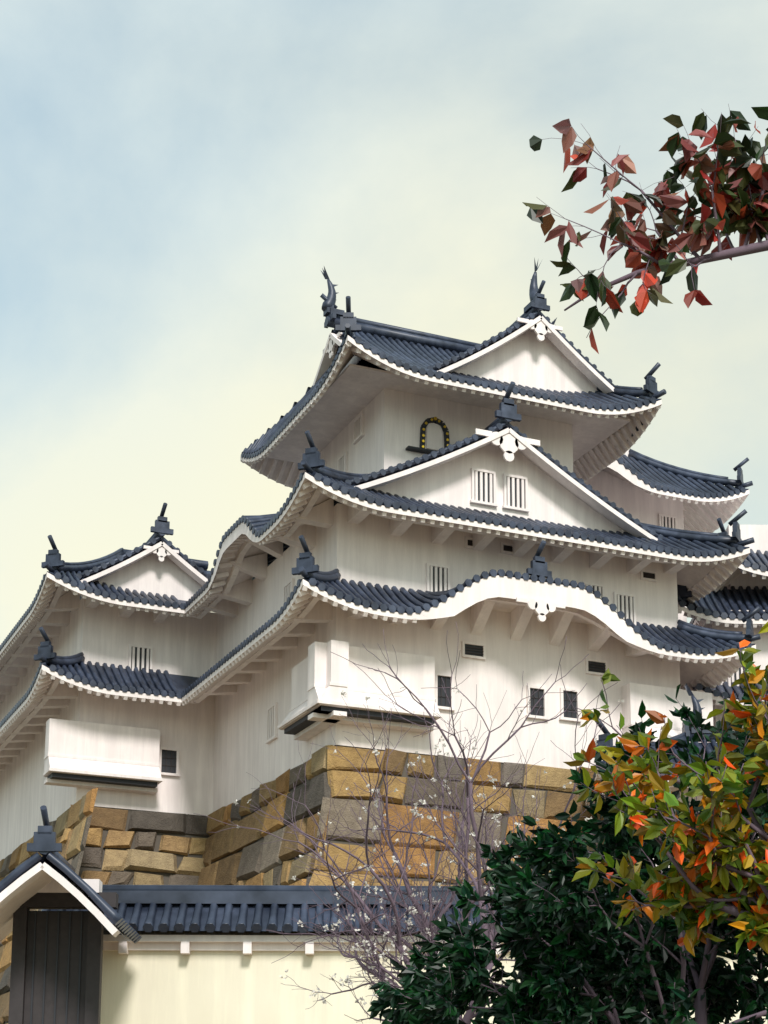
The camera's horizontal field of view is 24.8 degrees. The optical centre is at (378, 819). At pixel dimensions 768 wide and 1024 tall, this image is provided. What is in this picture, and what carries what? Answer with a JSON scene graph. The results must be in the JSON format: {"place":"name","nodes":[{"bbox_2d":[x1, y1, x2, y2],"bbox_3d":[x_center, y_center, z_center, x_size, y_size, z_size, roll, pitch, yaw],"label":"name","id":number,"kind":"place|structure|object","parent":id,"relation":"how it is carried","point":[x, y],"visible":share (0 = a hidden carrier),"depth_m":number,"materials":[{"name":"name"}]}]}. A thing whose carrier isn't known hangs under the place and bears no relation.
{"place":"outdoors","nodes":[
{"label":"outdoors","id":0,"kind":"place"},
{"bbox_2d":[0,0,767,644],"label":"sky","id":1,"kind":"structure","parent":0,"point":[180,180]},
{"bbox_2d":[41,885,767,1023],"bbox_3d":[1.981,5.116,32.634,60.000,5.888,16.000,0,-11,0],"label":"wall","id":2,"kind":"structure","parent":0,"point":[202,954],"depth_m":26.80,"materials":[{"name":"paint"}]},
{"label":"ground","id":3,"kind":"structure","parent":0,"visible":0},
{"bbox_2d":[0,805,141,1023],"bbox_3d":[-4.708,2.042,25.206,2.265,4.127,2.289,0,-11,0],"label":"gate","id":4,"kind":"structure","parent":3,"relation":"on","point":[56,967],"depth_m":25.51,"materials":[{"name":"paint"}]},
{"bbox_2d":[0,745,604,1023],"bbox_3d":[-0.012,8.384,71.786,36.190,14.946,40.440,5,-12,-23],"label":"stone base","id":5,"kind":"object","parent":3,"relation":"on","point":[110,846],"visible":0.27,"depth_m":58.10,"materials":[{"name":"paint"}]},
{"bbox_2d":[0,258,760,860],"bbox_3d":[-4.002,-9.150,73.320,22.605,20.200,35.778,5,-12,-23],"label":"keep","id":6,"kind":"structure","parent":5,"relation":"on","point":[440,490],"depth_m":61.69,"materials":[{"name":"paint"}]},
{"bbox_2d":[193,624,664,1023],"bbox_3d":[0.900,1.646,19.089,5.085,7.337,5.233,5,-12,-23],"label":"bare tree","id":7,"kind":"object","parent":3,"relation":"on","point":[379,971],"visible":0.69,"depth_m":19.20,"materials":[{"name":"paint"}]},
{"bbox_2d":[367,671,767,1023],"bbox_3d":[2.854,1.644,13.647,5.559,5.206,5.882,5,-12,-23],"label":"evergreen tree","id":8,"kind":"object","parent":3,"relation":"on","point":[577,956],"visible":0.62,"depth_m":13.38,"materials":[{"name":"plant"}]},
{"bbox_2d":[522,104,767,353],"bbox_3d":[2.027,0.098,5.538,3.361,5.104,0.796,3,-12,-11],"label":"tree","id":9,"kind":"object","parent":3,"relation":"on","point":[738,201],"visible":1,"depth_m":5.61,"materials":[{"name":"plant"}]},
{"bbox_2d":[564,622,767,955],"bbox_3d":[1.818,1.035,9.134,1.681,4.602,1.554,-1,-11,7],"label":"orange leaf tree","id":10,"kind":"object","parent":3,"relation":"on","point":[721,876],"visible":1,"depth_m":9.13,"materials":[{"name":"plant"}]},
{"bbox_2d":[584,449,767,867],"bbox_3d":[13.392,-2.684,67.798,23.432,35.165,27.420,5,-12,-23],"label":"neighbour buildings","id":11,"kind":"structure","parent":3,"relation":"on","point":[642,488],"depth_m":71.70,"materials":[{"name":"paint"}]}
]}

